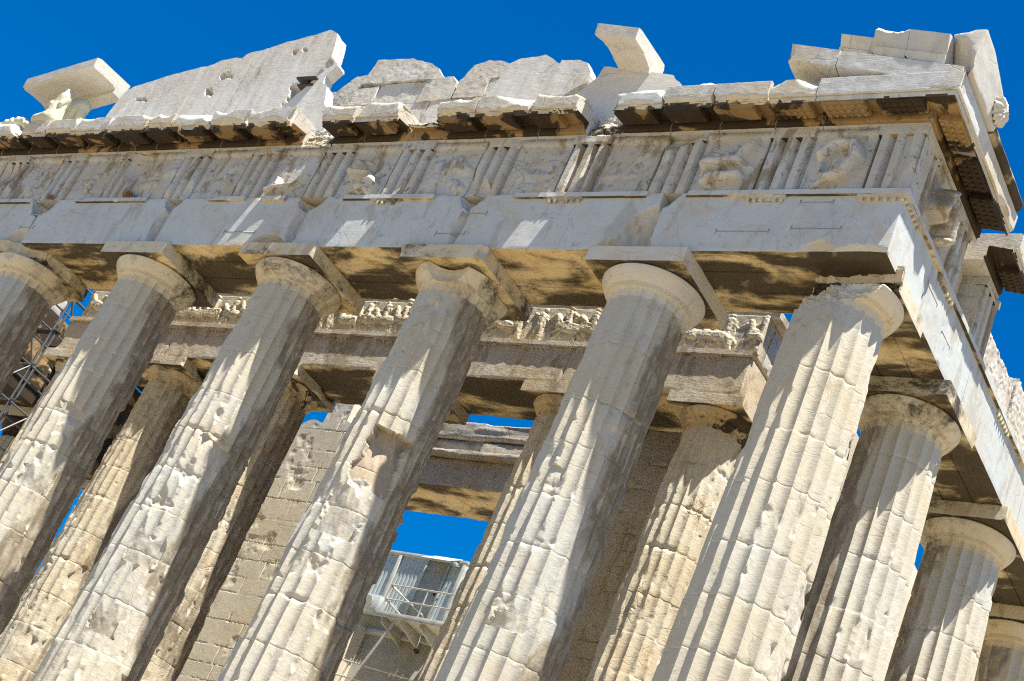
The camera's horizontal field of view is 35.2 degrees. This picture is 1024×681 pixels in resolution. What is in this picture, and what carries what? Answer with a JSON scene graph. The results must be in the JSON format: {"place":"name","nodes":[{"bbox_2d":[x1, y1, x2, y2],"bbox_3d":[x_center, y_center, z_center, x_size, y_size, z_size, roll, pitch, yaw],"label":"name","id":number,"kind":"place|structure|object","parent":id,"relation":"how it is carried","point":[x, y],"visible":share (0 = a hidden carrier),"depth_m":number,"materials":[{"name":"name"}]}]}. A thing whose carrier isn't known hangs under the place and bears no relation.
{"place":"outdoors","nodes":[
{"label":"outdoors","id":0,"kind":"place"},
{"bbox_2d":[0,0,1023,574],"label":"sky","id":1,"kind":"structure","parent":0,"point":[697,42],"materials":[{"name":"blue"}]},
{"bbox_2d":[954,267,963,294],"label":"stone block","id":2,"kind":"structure","parent":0,"point":[959,279],"depth_m":30.04,"materials":[{"name":"beige stone"}]},
{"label":"pavement","id":3,"kind":"structure","parent":0,"visible":0},
{"bbox_2d":[0,404,32,459],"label":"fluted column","id":4,"kind":"structure","parent":3,"relation":"on","point":[10,434],"depth_m":48.09,"materials":[{"name":"stone"}]},
{"bbox_2d":[0,301,144,479],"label":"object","id":5,"kind":"structure","parent":4,"relation":"on","point":[29,396],"depth_m":48.10,"materials":[{"name":"stone"}]},
{"bbox_2d":[0,347,74,468],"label":"fluted column","id":6,"kind":"structure","parent":3,"relation":"on","point":[57,358],"depth_m":43.81,"materials":[{"name":"stone"}]},
{"bbox_2d":[0,240,88,394],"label":"fluted column","id":7,"kind":"structure","parent":3,"relation":"on","point":[36,286],"depth_m":38.05,"materials":[{"name":"stone"}]},
{"bbox_2d":[0,289,130,506],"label":"scaffolding","id":8,"kind":"object","parent":3,"relation":"on","point":[48,330],"visible":0.23,"depth_m":46.13,"materials":[{"name":"metal"}]},
{"bbox_2d":[81,479,90,490],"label":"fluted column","id":9,"kind":"structure","parent":3,"relation":"on","point":[84,486],"depth_m":51.59,"materials":[{"name":"stone"}]},
{"bbox_2d":[0,354,203,680],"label":"fluted column","id":10,"kind":"structure","parent":3,"relation":"on","point":[110,492],"depth_m":39.74,"materials":[{"name":"stone"}]},
{"bbox_2d":[55,289,788,432],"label":"porch entablature","id":11,"kind":"structure","parent":10,"relation":"on","point":[344,357],"depth_m":36.40,"materials":[{"name":"stone"}]},
{"bbox_2d":[0,241,219,634],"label":"fluted column","id":12,"kind":"structure","parent":3,"relation":"on","point":[47,466],"depth_m":34.28,"materials":[{"name":"stone"}]},
{"bbox_2d":[31,242,364,680],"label":"fluted column","id":13,"kind":"structure","parent":3,"relation":"on","point":[128,600],"depth_m":31.13,"materials":[{"name":"stone"}]},
{"bbox_2d":[0,71,964,313],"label":"entablature","id":14,"kind":"structure","parent":13,"relation":"on","point":[766,196],"depth_m":31.23,"materials":[{"name":"stone"}]},
{"bbox_2d":[0,116,29,128],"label":"statue","id":15,"kind":"object","parent":14,"relation":"on","point":[22,122],"visible":0.63,"depth_m":41.01,"materials":[{"name":"stone"}]},
{"bbox_2d":[45,191,56,199],"bbox_3d":[-11.085,-3.517,38.853,0.527,0.218,0.250,3,-34,35],"label":"dry plant","id":16,"kind":"object","parent":14,"relation":"on","point":[49,196],"visible":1,"depth_m":38.81,"materials":[{"name":"brown plant"}]},
{"bbox_2d":[31,89,72,122],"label":"statue","id":17,"kind":"object","parent":14,"relation":"on","point":[59,105],"visible":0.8,"depth_m":40.24,"materials":[{"name":"stone"}]},
{"bbox_2d":[30,99,90,121],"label":"statue","id":18,"kind":"object","parent":14,"relation":"on","point":[79,109],"visible":0.24,"depth_m":40.90,"materials":[{"name":"stone"}]},
{"bbox_2d":[23,58,129,110],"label":"cornice block","id":19,"kind":"structure","parent":18,"relation":"on","point":[97,82],"depth_m":41.38,"materials":[{"name":"stone"}]},
{"bbox_2d":[118,188,135,197],"bbox_3d":[-8.875,-3.411,37.288,0.618,0.246,0.344,3,-34,35],"label":"dry plant","id":20,"kind":"object","parent":14,"relation":"on","point":[127,194],"visible":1,"depth_m":37.22,"materials":[{"name":"brown plant"}]},
{"bbox_2d":[106,30,345,118],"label":"pediment slab","id":21,"kind":"structure","parent":14,"relation":"on","point":[261,81],"depth_m":38.72,"materials":[{"name":"stone"}]},
{"bbox_2d":[283,62,343,133],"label":"pediment slab","id":22,"kind":"structure","parent":14,"relation":"on","point":[314,101],"depth_m":36.68,"materials":[{"name":"stone"}]},
{"bbox_2d":[296,76,318,90],"bbox_3d":[-4.610,-5.789,37.247,0.600,0.220,0.660,3,-34,35],"label":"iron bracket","id":23,"kind":"object","parent":22,"relation":"attached to","point":[304,81],"visible":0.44,"depth_m":37.08,"materials":[{"name":"metal"}]},
{"bbox_2d":[332,58,509,123],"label":"backing wall","id":24,"kind":"structure","parent":14,"relation":"on","point":[422,90],"depth_m":36.36,"materials":[{"name":"stone"}]},
{"bbox_2d":[486,55,595,100],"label":"pediment slab","id":25,"kind":"structure","parent":14,"relation":"on","point":[531,78],"depth_m":33.37,"materials":[{"name":"stone"}]},
{"bbox_2d":[577,66,681,119],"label":"pediment slab","id":26,"kind":"structure","parent":14,"relation":"on","point":[604,89],"depth_m":31.94,"materials":[{"name":"stone"}]},
{"bbox_2d":[595,23,663,73],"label":"cornice block","id":27,"kind":"structure","parent":26,"relation":"on","point":[631,49],"depth_m":31.84,"materials":[{"name":"stone"}]},
{"bbox_2d":[788,44,841,83],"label":"cornice block","id":28,"kind":"structure","parent":14,"relation":"on","point":[811,64],"depth_m":28.69,"materials":[{"name":"stone"}]},
{"bbox_2d":[140,365,335,680],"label":"fluted column","id":29,"kind":"structure","parent":3,"relation":"on","point":[302,396],"depth_m":37.81,"materials":[{"name":"stone"}]},
{"bbox_2d":[333,623,364,680],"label":"side wall","id":30,"kind":"structure","parent":3,"relation":"on","point":[355,641],"depth_m":53.91,"materials":[{"name":"stone"}]},
{"bbox_2d":[217,244,532,680],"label":"fluted column","id":31,"kind":"structure","parent":3,"relation":"on","point":[307,616],"depth_m":28.95,"materials":[{"name":"stone"}]},
{"bbox_2d":[335,550,469,680],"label":"works cabin","id":32,"kind":"object","parent":3,"relation":"on","point":[409,601],"visible":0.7,"depth_m":53.70,"materials":[{"name":"white metal"}]},
{"bbox_2d":[404,560,451,618],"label":"door","id":33,"kind":"structure","parent":32,"relation":"in","point":[433,577],"depth_m":54.12,"materials":[{"name":"white paint"}]},
{"bbox_2d":[372,370,469,424],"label":"fluted column","id":34,"kind":"structure","parent":3,"relation":"on","point":[458,414],"depth_m":37.60,"materials":[{"name":"stone"}]},
{"bbox_2d":[417,380,568,680],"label":"fluted column","id":35,"kind":"structure","parent":3,"relation":"on","point":[544,398],"depth_m":33.58,"materials":[{"name":"stone"}]},
{"bbox_2d":[176,403,858,680],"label":"ruined wall","id":36,"kind":"structure","parent":3,"relation":"on","point":[303,468],"depth_m":42.14,"materials":[{"name":"stone"}]},
{"bbox_2d":[406,422,530,521],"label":"stone beam","id":37,"kind":"structure","parent":36,"relation":"attached to","point":[467,470],"depth_m":41.83,"materials":[{"name":"stone"}]},
{"bbox_2d":[435,246,728,680],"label":"fluted column","id":38,"kind":"structure","parent":3,"relation":"on","point":[523,612],"depth_m":26.66,"materials":[{"name":"stone"}]},
{"bbox_2d":[586,390,755,680],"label":"fluted column","id":39,"kind":"structure","parent":3,"relation":"on","point":[655,582],"depth_m":31.40,"materials":[{"name":"stone"}]},
{"bbox_2d":[652,265,924,680],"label":"fluted column","id":40,"kind":"structure","parent":3,"relation":"on","point":[739,613],"depth_m":24.56,"materials":[{"name":"stone"}]},
{"bbox_2d":[781,375,976,680],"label":"fluted column","id":41,"kind":"structure","parent":3,"relation":"on","point":[913,431],"depth_m":27.79,"materials":[{"name":"stone"}]},
{"bbox_2d":[848,447,917,658],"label":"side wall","id":42,"kind":"structure","parent":3,"relation":"on","point":[911,583],"depth_m":40.01,"materials":[{"name":"stone"}]},
{"bbox_2d":[884,499,1023,680],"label":"fluted column","id":43,"kind":"structure","parent":3,"relation":"on","point":[972,551],"depth_m":31.27,"materials":[{"name":"stone"}]},
{"bbox_2d":[871,72,1023,606],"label":"entablature","id":44,"kind":"structure","parent":43,"relation":"on","point":[958,205],"depth_m":28.88,"materials":[{"name":"stone"}]},
{"bbox_2d":[836,51,982,158],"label":"cornice block","id":45,"kind":"structure","parent":44,"relation":"on","point":[851,64],"depth_m":27.71,"materials":[{"name":"stone"}]},
{"bbox_2d":[839,34,873,53],"bbox_3d":[6.314,-4.881,28.804,0.675,0.527,1.223,3,-34,35],"label":"gutter stone","id":46,"kind":"object","parent":45,"relation":"on","point":[855,43],"visible":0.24,"depth_m":28.45,"materials":[{"name":"stone"}]},
{"bbox_2d":[871,28,909,58],"bbox_3d":[6.787,-4.868,28.311,0.654,0.739,1.221,3,-34,35],"label":"gutter stone","id":47,"kind":"object","parent":45,"relation":"on","point":[890,43],"visible":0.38,"depth_m":27.92,"materials":[{"name":"stone"}]},
{"bbox_2d":[905,29,954,64],"bbox_3d":[7.304,-4.700,27.823,0.758,0.766,1.224,3,-34,35],"label":"gutter stone","id":48,"kind":"object","parent":45,"relation":"on","point":[931,46],"visible":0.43,"depth_m":27.42,"materials":[{"name":"stone"}]},
{"bbox_2d":[954,29,1008,131],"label":"corner block","id":49,"kind":"structure","parent":44,"relation":"on","point":[975,55],"depth_m":27.25,"materials":[{"name":"stone"}]},
{"bbox_2d":[983,333,1012,413],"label":"stone block","id":50,"kind":"structure","parent":44,"relation":"on","point":[997,372],"depth_m":32.26,"materials":[{"name":"white stone"}]},
{"bbox_2d":[987,128,1022,211],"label":"gutter stone","id":51,"kind":"object","parent":44,"relation":"on","point":[1003,162],"visible":0.23,"depth_m":28.47,"materials":[{"name":"beige stone"}]},
{"bbox_2d":[1006,377,1023,455],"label":"stone block","id":52,"kind":"structure","parent":44,"relation":"on","point":[1015,413],"depth_m":33.24,"materials":[{"name":"white stone"}]},
{"bbox_2d":[974,603,1023,680],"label":"fluted column","id":53,"kind":"structure","parent":3,"relation":"on","point":[1001,658],"depth_m":34.52,"materials":[{"name":"stone"}]}
]}

